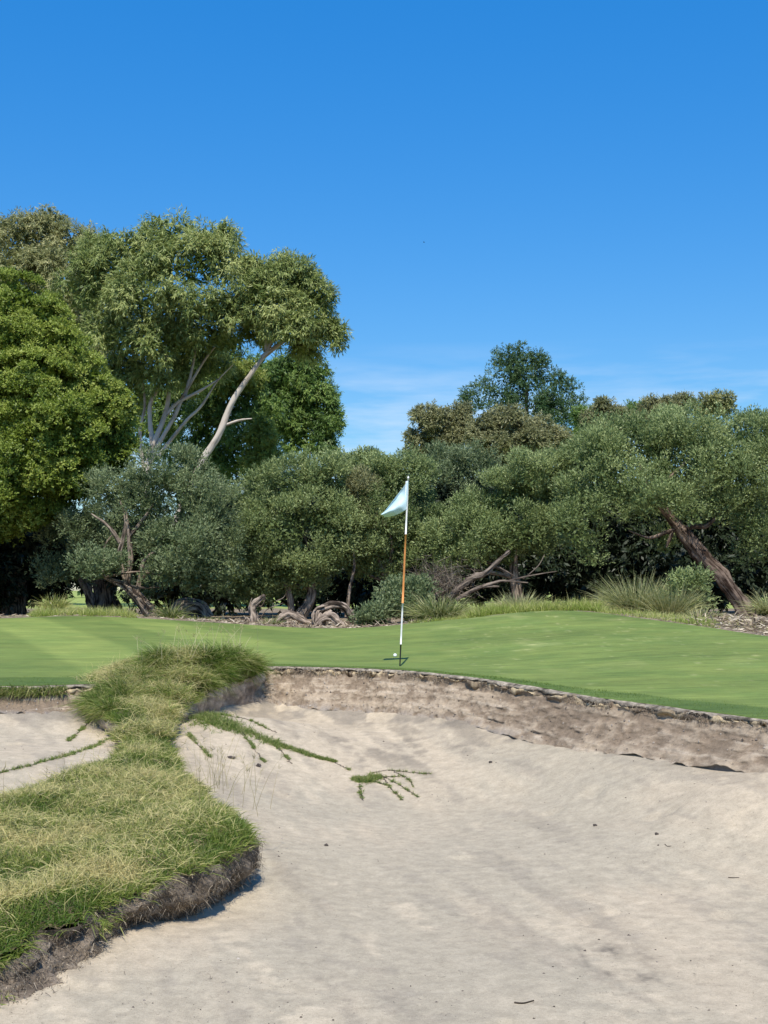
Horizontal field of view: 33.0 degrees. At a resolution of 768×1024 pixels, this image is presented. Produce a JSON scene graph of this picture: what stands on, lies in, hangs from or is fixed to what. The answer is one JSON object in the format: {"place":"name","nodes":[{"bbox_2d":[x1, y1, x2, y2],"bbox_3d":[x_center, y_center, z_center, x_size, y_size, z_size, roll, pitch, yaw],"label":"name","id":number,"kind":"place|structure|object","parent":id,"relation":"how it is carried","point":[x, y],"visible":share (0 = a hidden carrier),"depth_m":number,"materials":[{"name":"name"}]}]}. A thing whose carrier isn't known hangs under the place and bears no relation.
{"place":"outdoors","nodes":[
{"label":"outdoors","id":0,"kind":"place"},
{"bbox_2d":[0,648,270,1012],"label":"turf bank","id":1,"kind":"structure","parent":0,"point":[71,948],"depth_m":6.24,"materials":[{"name":"green plant"}]},
{"bbox_2d":[3,677,131,810],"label":"seed stalks","id":2,"kind":"object","parent":1,"relation":"on","point":[64,761],"visible":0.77,"depth_m":8.60,"materials":[{"name":"plant"}]},
{"bbox_2d":[62,641,189,728],"bbox_3d":[-2.461,1.659,12.276,0.978,0.866,2.332,-1,-4,10],"label":"grass clump","id":3,"kind":"object","parent":1,"relation":"on","point":[101,704],"visible":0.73,"depth_m":11.93,"materials":[{"name":"green plant"}]},
{"bbox_2d":[92,640,225,743],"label":"ridge grass","id":4,"kind":"structure","parent":1,"relation":"on","point":[183,671],"depth_m":12.03,"materials":[{"name":"green plant"}]},
{"bbox_2d":[135,613,258,663],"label":"seed stalks","id":5,"kind":"object","parent":1,"relation":"on","point":[196,639],"visible":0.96,"depth_m":13.25,"materials":[{"name":"plant"}]},
{"bbox_2d":[172,638,282,705],"bbox_3d":[-1.769,1.625,13.284,1.129,0.755,1.659,-2,-4,27],"label":"grass clump","id":6,"kind":"object","parent":1,"relation":"on","point":[232,659],"visible":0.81,"depth_m":13.19,"materials":[{"name":"green plant"}]},
{"bbox_2d":[171,726,284,814],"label":"seed stalks","id":7,"kind":"object","parent":1,"relation":"on","point":[220,748],"visible":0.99,"depth_m":8.32,"materials":[{"name":"plant"}]},
{"bbox_2d":[0,701,767,1023],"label":"sand","id":8,"kind":"structure","parent":0,"point":[402,928],"depth_m":7.22,"materials":[{"name":"beige sand"}]},
{"bbox_2d":[0,715,110,772],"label":"creeping grass","id":9,"kind":"structure","parent":8,"relation":"on","point":[73,736],"depth_m":9.99,"materials":[{"name":"green plant"}]},
{"bbox_2d":[184,709,350,769],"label":"creeping grass","id":10,"kind":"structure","parent":8,"relation":"on","point":[215,719],"depth_m":11.64,"materials":[{"name":"green plant"}]},
{"bbox_2d":[12,723,756,1023],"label":"grit","id":11,"kind":"object","parent":8,"relation":"on","point":[444,942],"visible":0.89,"depth_m":6.33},
{"bbox_2d":[348,767,431,799],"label":"creeping grass","id":12,"kind":"structure","parent":8,"relation":"on","point":[371,777],"depth_m":10.77,"materials":[{"name":"green plant"}]},
{"bbox_2d":[31,717,762,1017],"bbox_3d":[-0.285,1.970,8.714,5.779,0.568,7.854,0,-3,0],"label":"plant debris","id":13,"kind":"object","parent":8,"relation":"on","point":[434,896],"visible":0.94,"depth_m":6.02,"materials":[{"name":"brown plant"}]},
{"bbox_2d":[514,1000,533,1003],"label":"twig","id":14,"kind":"object","parent":8,"relation":"on","point":[523,1002],"visible":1,"depth_m":5.25,"materials":[{"name":"brown wood"}]},
{"bbox_2d":[0,611,767,719],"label":"putting green","id":15,"kind":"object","parent":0,"point":[646,658],"visible":0.93,"depth_m":16.08,"materials":[{"name":"green plant"}]},
{"bbox_2d":[4,663,767,715],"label":"collar grass","id":16,"kind":"structure","parent":15,"relation":"on","point":[542,684],"depth_m":11.94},
{"bbox_2d":[381,476,408,665],"bbox_3d":[0.092,0.698,14.728,0.330,2.229,0.238,-2,-4,27],"label":"flagstick","id":17,"kind":"object","parent":15,"relation":"on","point":[398,504],"visible":0.99,"depth_m":14.76,"materials":[{"name":"white fabric"}]},
{"bbox_2d":[0,666,767,772],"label":"bunker face","id":18,"kind":"object","parent":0,"point":[670,735],"visible":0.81,"depth_m":11.61},
{"bbox_2d":[0,681,103,700],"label":"lip grass","id":19,"kind":"structure","parent":18,"relation":"on","point":[24,692],"depth_m":11.73,"materials":[{"name":"green plant"}]},
{"bbox_2d":[0,591,767,635],"bbox_3d":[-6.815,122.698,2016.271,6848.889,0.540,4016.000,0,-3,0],"label":"ground","id":20,"kind":"structure","parent":0,"point":[269,614],"depth_m":33.56,"materials":[{"name":"brown soil"}]},
{"bbox_2d":[0,544,92,611],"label":"shrub","id":21,"kind":"object","parent":20,"relation":"on","point":[34,591],"visible":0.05,"depth_m":35.40,"materials":[{"name":"green plant"}]},
{"bbox_2d":[0,202,112,605],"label":"gum tree","id":22,"kind":"object","parent":20,"relation":"on","point":[27,232],"visible":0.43,"depth_m":52.49,"materials":[{"name":"green plant"}]},
{"bbox_2d":[0,265,148,613],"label":"leafy tree","id":23,"kind":"object","parent":20,"relation":"on","point":[64,407],"visible":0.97,"depth_m":31.75,"materials":[{"name":"green plant"}]},
{"bbox_2d":[66,535,97,608],"bbox_3d":[-8.109,0.948,34.008,1.376,3.612,0.306,0,-3,0],"label":"tree trunk","id":24,"kind":"object","parent":20,"relation":"on","point":[90,598],"visible":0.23,"depth_m":33.85,"materials":[{"name":"brown plant"}]},
{"bbox_2d":[91,570,122,609],"bbox_3d":[-7.416,1.674,34.481,0.694,2.027,0.752,-3,-5,45],"label":"tree trunk","id":25,"kind":"object","parent":20,"relation":"on","point":[103,595],"visible":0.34,"depth_m":34.26,"materials":[{"name":"brown plant"}]},
{"bbox_2d":[22,438,251,616],"bbox_3d":[-6.558,0.511,30.273,7.716,4.104,3.823,-3,-5,44],"label":"tea tree","id":26,"kind":"object","parent":20,"relation":"on","point":[200,562],"visible":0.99,"depth_m":28.90,"materials":[{"name":"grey plant"}]},
{"bbox_2d":[44,203,254,485],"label":"gum tree","id":27,"kind":"object","parent":20,"relation":"on","point":[125,290],"visible":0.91,"depth_m":45.48,"materials":[{"name":"green plant"}]},
{"bbox_2d":[149,599,200,617],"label":"grass tussock","id":28,"kind":"object","parent":20,"relation":"on","point":[170,614],"depth_m":27.47,"materials":[{"name":"green plant"}]},
{"bbox_2d":[167,597,212,618],"bbox_3d":[-4.422,2.291,29.403,1.100,0.709,0.664,0,-3,0],"label":"stump","id":29,"kind":"object","parent":20,"relation":"on","point":[197,606],"visible":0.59,"depth_m":29.24,"materials":[{"name":"grey wood"}]},
{"bbox_2d":[131,343,289,604],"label":"dark tree","id":30,"kind":"object","parent":20,"relation":"on","point":[229,445],"visible":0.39,"depth_m":50.61,"materials":[{"name":"green plant"}]},
{"bbox_2d":[208,356,288,605],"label":"yellow green tree","id":31,"kind":"object","parent":20,"relation":"on","point":[266,447],"visible":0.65,"depth_m":49.14,"materials":[{"name":"green plant"}]},
{"bbox_2d":[174,246,354,521],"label":"gum tree","id":32,"kind":"object","parent":20,"relation":"on","point":[286,302],"visible":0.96,"depth_m":45.06,"materials":[{"name":"green plant"}]},
{"bbox_2d":[245,592,286,622],"bbox_3d":[-2.436,2.001,26.525,0.884,0.713,0.197,0,-3,0],"label":"stump","id":33,"kind":"object","parent":20,"relation":"on","point":[253,606],"visible":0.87,"depth_m":26.50,"materials":[{"name":"brown wood"}]},
{"bbox_2d":[258,615,286,623],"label":"grass tussock","id":34,"kind":"object","parent":20,"relation":"on","point":[271,622],"depth_m":26.06,"materials":[{"name":"green plant"}]},
{"bbox_2d":[62,514,489,597],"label":"treeline","id":35,"kind":"object","parent":20,"relation":"on","point":[78,592],"depth_m":109.90,"materials":[{"name":"green plant"}]},
{"bbox_2d":[214,440,371,618],"bbox_3d":[-2.228,0.445,30.823,3.890,4.423,2.540,0,-3,0],"label":"tea tree","id":36,"kind":"object","parent":20,"relation":"on","point":[263,520],"visible":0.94,"depth_m":30.63,"materials":[{"name":"green plant"}]},
{"bbox_2d":[275,610,310,624],"bbox_3d":[-1.853,2.167,26.504,0.743,0.312,0.194,0,-3,0],"label":"driftwood log","id":37,"kind":"object","parent":20,"relation":"on","point":[296,616],"visible":0.81,"depth_m":26.48,"materials":[{"name":"brown wood"}]},
{"bbox_2d":[240,348,347,468],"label":"drooping tree","id":38,"kind":"object","parent":20,"relation":"on","point":[306,391],"visible":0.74,"depth_m":54.82,"materials":[{"name":"green plant"}]},
{"bbox_2d":[311,601,355,625],"bbox_3d":[-0.938,2.079,26.150,1.011,0.582,0.627,1,-4,-23],"label":"driftwood log","id":39,"kind":"object","parent":20,"relation":"on","point":[318,617],"visible":0.82,"depth_m":26.11,"materials":[{"name":"brown wood"}]},
{"bbox_2d":[345,444,386,472],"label":"leafy tree","id":40,"kind":"object","parent":20,"relation":"on","point":[360,450],"visible":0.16,"depth_m":57.92,"materials":[{"name":"green plant"}]},
{"bbox_2d":[346,595,398,626],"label":"shrub","id":41,"kind":"object","parent":20,"relation":"on","point":[370,612],"visible":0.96,"depth_m":24.95,"materials":[{"name":"green plant"}]},
{"bbox_2d":[0,472,767,615],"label":"woodland","id":42,"kind":"object","parent":20,"relation":"on","point":[631,553],"visible":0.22,"depth_m":33.80,"materials":[{"name":"green plant"}]},
{"bbox_2d":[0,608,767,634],"bbox_3d":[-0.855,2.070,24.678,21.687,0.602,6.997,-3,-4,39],"label":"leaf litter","id":43,"kind":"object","parent":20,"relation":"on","point":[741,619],"visible":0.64,"depth_m":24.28,"materials":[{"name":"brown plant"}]},
{"bbox_2d":[321,439,449,617],"bbox_3d":[0.063,0.430,31.809,3.481,4.515,2.666,0,-3,0],"label":"tea tree","id":44,"kind":"object","parent":20,"relation":"on","point":[384,548],"visible":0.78,"depth_m":31.56,"materials":[{"name":"green plant"}]},
{"bbox_2d":[369,571,443,620],"bbox_3d":[0.429,1.715,25.443,1.499,1.143,1.139,0,-3,0],"label":"shrub","id":45,"kind":"object","parent":20,"relation":"on","point":[413,585],"visible":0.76,"depth_m":25.24,"materials":[{"name":"green plant"}]},
{"bbox_2d":[394,592,479,621],"bbox_3d":[1.103,1.816,24.500,2.001,0.800,2.151,3,-4,-36],"label":"grass tussock","id":46,"kind":"object","parent":20,"relation":"on","point":[431,611],"depth_m":24.33,"materials":[{"name":"green plant"}]},
{"bbox_2d":[400,398,475,458],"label":"bronze gum","id":47,"kind":"object","parent":20,"relation":"on","point":[434,422],"visible":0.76,"depth_m":61.79,"materials":[{"name":"green plant"}]},
{"bbox_2d":[399,549,486,604],"bbox_3d":[1.242,1.458,27.491,2.107,1.603,1.796,1,-4,-19],"label":"brush pile","id":48,"kind":"object","parent":20,"relation":"on","point":[444,579],"visible":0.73,"depth_m":27.42,"materials":[{"name":"wood"}]},
{"bbox_2d":[447,549,556,600],"bbox_3d":[2.485,1.342,27.366,2.332,1.108,0.151,0,-3,0],"label":"fallen branch","id":49,"kind":"object","parent":48,"relation":"on","point":[479,575],"visible":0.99,"depth_m":27.34,"materials":[{"name":"wood"}]},
{"bbox_2d":[408,437,505,556],"bbox_3d":[2.044,0.423,35.434,2.977,4.886,3.374,-1,-4,15],"label":"tea tree","id":50,"kind":"object","parent":20,"relation":"on","point":[459,459],"visible":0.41,"depth_m":34.79,"materials":[{"name":"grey plant"}]},
{"bbox_2d":[411,437,606,602],"bbox_3d":[3.149,0.311,30.895,5.027,4.380,2.291,0,-3,0],"label":"tea tree","id":51,"kind":"object","parent":20,"relation":"on","point":[495,526],"visible":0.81,"depth_m":30.70,"materials":[{"name":"green plant"}]},
{"bbox_2d":[461,400,574,472],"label":"bronze gum","id":52,"kind":"object","parent":20,"relation":"on","point":[508,428],"visible":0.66,"depth_m":59.43,"materials":[{"name":"green plant"}]},
{"bbox_2d":[487,589,550,608],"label":"grass tussock","id":53,"kind":"object","parent":20,"relation":"on","point":[511,601],"depth_m":24.19,"materials":[{"name":"green plant"}]},
{"bbox_2d":[455,340,591,483],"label":"layered tree","id":54,"kind":"object","parent":20,"relation":"on","point":[545,401],"visible":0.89,"depth_m":74.14,"materials":[{"name":"green plant"}]},
{"bbox_2d":[567,399,644,435],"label":"leafy tree","id":55,"kind":"object","parent":20,"relation":"on","point":[576,410],"visible":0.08,"depth_m":66.07,"materials":[{"name":"green plant"}]},
{"bbox_2d":[577,394,649,449],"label":"bronze gum","id":56,"kind":"object","parent":20,"relation":"on","point":[603,404],"visible":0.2,"depth_m":62.17,"materials":[{"name":"green plant"}]},
{"bbox_2d":[577,568,710,612],"bbox_3d":[4.404,1.372,22.347,2.523,1.064,2.561,-3,-5,44],"label":"grass tussock","id":57,"kind":"object","parent":20,"relation":"on","point":[618,601],"depth_m":22.21,"materials":[{"name":"green plant"}]},
{"bbox_2d":[543,394,767,615],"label":"tea tree","id":58,"kind":"object","parent":20,"relation":"on","point":[662,487],"visible":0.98,"depth_m":27.44,"materials":[{"name":"green plant"}]},
{"bbox_2d":[631,389,695,424],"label":"bronze gum","id":59,"kind":"object","parent":20,"relation":"on","point":[675,398],"visible":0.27,"depth_m":61.98,"materials":[{"name":"green plant"}]},
{"bbox_2d":[626,576,716,614],"bbox_3d":[4.846,1.431,21.832,1.713,0.924,1.710,-3,-5,42],"label":"grass tussock","id":60,"kind":"object","parent":20,"relation":"on","point":[674,604],"depth_m":21.71,"materials":[{"name":"green plant"}]},
{"bbox_2d":[659,561,722,614],"bbox_3d":[5.229,1.404,22.236,1.140,1.144,1.078,0,-3,0],"label":"shrub","id":61,"kind":"object","parent":20,"relation":"on","point":[690,578],"visible":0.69,"depth_m":22.07,"materials":[{"name":"green plant"}]},
{"bbox_2d":[671,607,723,616],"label":"grass tussock","id":62,"kind":"object","parent":20,"relation":"on","point":[695,614],"depth_m":20.66,"materials":[{"name":"green plant"}]},
{"bbox_2d":[691,388,739,420],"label":"grey gum","id":63,"kind":"object","parent":20,"relation":"on","point":[726,399],"visible":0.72,"depth_m":62.14,"materials":[{"name":"green plant"}]},
{"bbox_2d":[729,589,767,616],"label":"grass tussock","id":64,"kind":"object","parent":20,"relation":"on","point":[761,606],"depth_m":22.66,"materials":[{"name":"green plant"}]},
{"bbox_2d":[0,0,767,590],"label":"sky","id":65,"kind":"structure","parent":0,"point":[584,182],"materials":[{"name":"blue"}]},
{"bbox_2d":[41,666,728,714],"bbox_3d":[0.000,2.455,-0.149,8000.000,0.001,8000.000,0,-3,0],"label":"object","id":66,"kind":"structure","parent":0,"point":[342,667],"depth_m":40.95,"materials":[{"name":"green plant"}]},
{"bbox_2d":[23,595,767,630],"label":"rough grass","id":67,"kind":"structure","parent":0,"point":[484,610],"depth_m":22.68,"materials":[{"name":"green plant"}]},
{"bbox_2d":[27,593,79,609],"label":"grass tussock","id":68,"kind":"object","parent":67,"relation":"on","point":[59,604],"depth_m":28.42,"materials":[{"name":"green plant"}]}
]}

